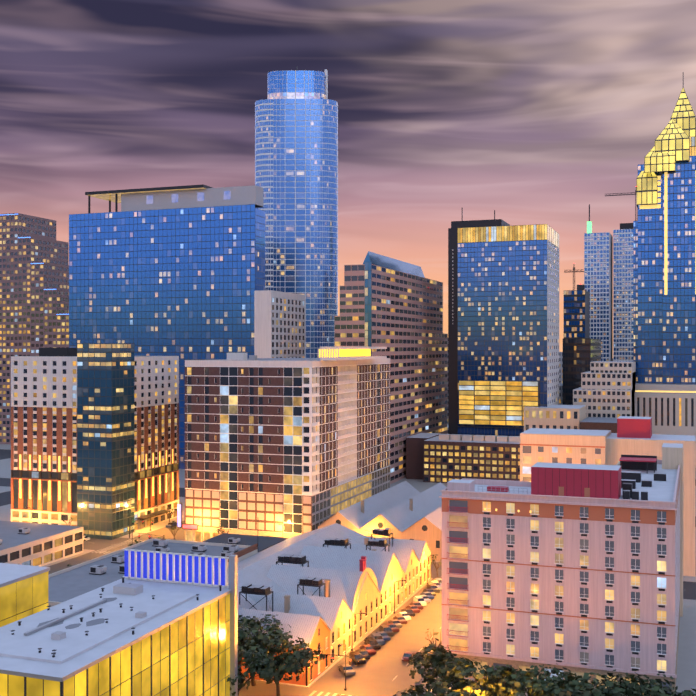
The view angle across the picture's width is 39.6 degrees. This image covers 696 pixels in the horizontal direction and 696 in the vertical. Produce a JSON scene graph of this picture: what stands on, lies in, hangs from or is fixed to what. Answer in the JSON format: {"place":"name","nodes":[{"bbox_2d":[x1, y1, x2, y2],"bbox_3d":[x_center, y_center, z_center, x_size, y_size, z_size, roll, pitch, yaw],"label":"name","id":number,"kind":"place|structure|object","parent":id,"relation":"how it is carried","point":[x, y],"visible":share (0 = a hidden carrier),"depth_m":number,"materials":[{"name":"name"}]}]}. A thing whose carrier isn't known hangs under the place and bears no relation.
{"place":"outdoors","nodes":[
{"label":"outdoors","id":0,"kind":"place"},
{"bbox_2d":[0,449,695,599],"bbox_3d":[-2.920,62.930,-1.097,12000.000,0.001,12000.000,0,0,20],"label":"ground","id":1,"kind":"structure","parent":0,"point":[689,590],"depth_m":406.91,"materials":[{"name":"concrete"}]},
{"bbox_2d":[0,563,49,626],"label":"yellow building","id":2,"kind":"structure","parent":1,"relation":"on","point":[23,591],"depth_m":152.78,"materials":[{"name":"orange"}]},
{"bbox_2d":[0,213,68,443],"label":"building","id":3,"kind":"structure","parent":1,"relation":"on","point":[34,291],"depth_m":628.25,"materials":[{"name":"concrete"}]},
{"bbox_2d":[0,521,82,565],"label":"two storey lowrise","id":4,"kind":"structure","parent":1,"relation":"on","point":[30,544],"depth_m":283.19,"materials":[{"name":"beige concrete"}]},
{"bbox_2d":[11,343,178,539],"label":"hotel building","id":5,"kind":"structure","parent":1,"relation":"on","point":[95,440],"depth_m":332.59,"materials":[{"name":"brown"}]},
{"bbox_2d":[0,549,237,695],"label":"glass-walled building","id":6,"kind":"structure","parent":1,"relation":"on","point":[180,638],"depth_m":143.03,"materials":[{"name":"yellow glass"}]},
{"bbox_2d":[24,583,146,639],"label":"roof clutter","id":7,"kind":"object","parent":6,"relation":"on","point":[128,589],"visible":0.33,"depth_m":141.74,"materials":[{"name":"silver metal"}]},
{"bbox_2d":[69,184,264,468],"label":"glass office building","id":8,"kind":"structure","parent":1,"relation":"on","point":[179,271],"depth_m":503.69,"materials":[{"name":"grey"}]},
{"bbox_2d":[48,533,287,607],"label":"flat-roofed building","id":9,"kind":"structure","parent":1,"relation":"on","point":[69,583],"depth_m":244.47,"materials":[{"name":"beige concrete"}]},
{"bbox_2d":[48,520,441,695],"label":"worn road surface","id":10,"kind":"object","parent":1,"relation":"on","point":[380,670],"visible":0.27,"depth_m":195.91,"materials":[{"name":"grey asphalt"}]},
{"bbox_2d":[83,522,441,675],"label":"parked cars","id":11,"kind":"object","parent":1,"relation":"on","point":[374,642],"visible":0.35,"depth_m":212.93,"materials":[{"name":"multicoloured paint"}]},
{"bbox_2d":[88,539,441,695],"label":"road markings","id":12,"kind":"object","parent":1,"relation":"on","point":[124,542],"visible":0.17,"depth_m":297.43,"materials":[{"name":"paint"}]},
{"bbox_2d":[254,290,304,357],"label":"high-rise building","id":13,"kind":"structure","parent":1,"relation":"on","point":[279,324],"depth_m":435.10,"materials":[{"name":"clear concrete"}]},
{"bbox_2d":[185,347,389,541],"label":"brown apartments","id":14,"kind":"structure","parent":1,"relation":"on","point":[295,446],"depth_m":307.79,"materials":[{"name":"brick"}]},
{"bbox_2d":[178,503,197,529],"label":"neon blade sign","id":15,"kind":"object","parent":14,"relation":"attached to","point":[187,526],"visible":1,"depth_m":311.03,"materials":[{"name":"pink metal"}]},
{"bbox_2d":[255,67,337,357],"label":"round glass skyscraper","id":16,"kind":"structure","parent":1,"relation":"on","point":[296,145],"depth_m":643.91,"materials":[{"name":"blue glass"}]},
{"bbox_2d":[202,523,431,685],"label":"warehouse gabled row","id":17,"kind":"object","parent":1,"relation":"on","point":[316,588],"visible":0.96,"depth_m":214.49,"materials":[{"name":"beige paint"}]},
{"bbox_2d":[0,444,695,695],"bbox_3d":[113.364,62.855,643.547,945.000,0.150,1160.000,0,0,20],"label":"pavements","id":18,"kind":"structure","parent":1,"relation":"on","point":[686,671],"depth_m":231.19,"materials":[{"name":"concrete"}]},
{"bbox_2d":[25,506,477,692],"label":"street lamps","id":19,"kind":"object","parent":18,"relation":"on","point":[345,688],"visible":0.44,"depth_m":228.66,"materials":[{"name":"grey metal"}]},
{"bbox_2d":[63,507,441,648],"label":"street trees","id":20,"kind":"object","parent":18,"relation":"on","point":[223,530],"visible":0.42,"depth_m":282.47,"materials":[{"name":"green plant"}]},
{"bbox_2d":[129,518,426,695],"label":"traffic signals","id":21,"kind":"object","parent":18,"relation":"on","point":[331,657],"visible":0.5,"depth_m":179.70,"materials":[{"name":"grey metal"}]},
{"bbox_2d":[226,614,695,695],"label":"trees","id":22,"kind":"object","parent":18,"relation":"on","point":[255,653],"visible":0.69,"depth_m":161.87,"materials":[{"name":"green plant"}]},
{"bbox_2d":[318,481,445,560],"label":"gabled warehouse","id":23,"kind":"structure","parent":1,"relation":"on","point":[406,510],"depth_m":300.29,"materials":[{"name":"beige paint"}]},
{"bbox_2d":[334,251,447,483],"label":"office tower","id":24,"kind":"structure","parent":1,"relation":"on","point":[394,306],"depth_m":463.51,"materials":[{"name":"concrete"}]},
{"bbox_2d":[406,433,519,482],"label":"low-rise office building","id":25,"kind":"structure","parent":1,"relation":"on","point":[438,458],"depth_m":447.67,"materials":[{"name":"concrete"}]},
{"bbox_2d":[448,208,558,435],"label":"glass skyscraper","id":26,"kind":"structure","parent":1,"relation":"on","point":[503,323],"depth_m":481.28,"materials":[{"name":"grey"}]},
{"bbox_2d":[439,443,682,693],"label":"pink hotel","id":27,"kind":"structure","parent":1,"relation":"on","point":[577,569],"depth_m":179.59,"materials":[{"name":"paint"}]},
{"bbox_2d":[559,352,562,404],"bbox_3d":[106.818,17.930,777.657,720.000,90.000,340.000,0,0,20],"label":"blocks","id":28,"kind":"structure","parent":1,"relation":"on","point":[560,378],"depth_m":686.90,"materials":[{"name":"grey concrete"}]},
{"bbox_2d":[524,405,616,432],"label":"building","id":29,"kind":"structure","parent":1,"relation":"on","point":[562,417],"depth_m":461.97,"materials":[{"name":"beige paint"}]},
{"bbox_2d":[564,283,589,338],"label":"blue tower","id":30,"kind":"structure","parent":1,"relation":"on","point":[577,314],"depth_m":684.50,"materials":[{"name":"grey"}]},
{"bbox_2d":[563,338,600,404],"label":"dark building","id":31,"kind":"structure","parent":1,"relation":"on","point":[579,355],"depth_m":547.38,"materials":[{"name":"black glass"}]},
{"bbox_2d":[564,190,636,289],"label":"construction cranes","id":32,"kind":"object","parent":1,"relation":"on","point":[573,271],"visible":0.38,"depth_m":862.06,"materials":[{"name":"brown metal"}]},
{"bbox_2d":[573,361,635,417],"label":"stepped building","id":33,"kind":"structure","parent":1,"relation":"on","point":[606,389],"depth_m":494.40,"materials":[{"name":"concrete"}]},
{"bbox_2d":[520,416,694,576],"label":"building","id":34,"kind":"structure","parent":1,"relation":"on","point":[633,435],"depth_m":272.53,"materials":[{"name":"beige concrete"}]},
{"bbox_2d":[584,204,632,361],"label":"distant grey towers","id":35,"kind":"structure","parent":1,"relation":"on","point":[608,270],"depth_m":733.41,"materials":[{"name":"concrete"}]},
{"bbox_2d":[633,72,695,467],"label":"skyscraper","id":36,"kind":"structure","parent":1,"relation":"on","point":[664,292],"depth_m":528.99,"materials":[{"name":"blue glass"}]},
{"bbox_2d":[0,0,695,351],"label":"sky","id":37,"kind":"structure","parent":0,"point":[529,112],"materials":[{"name":"purple"}]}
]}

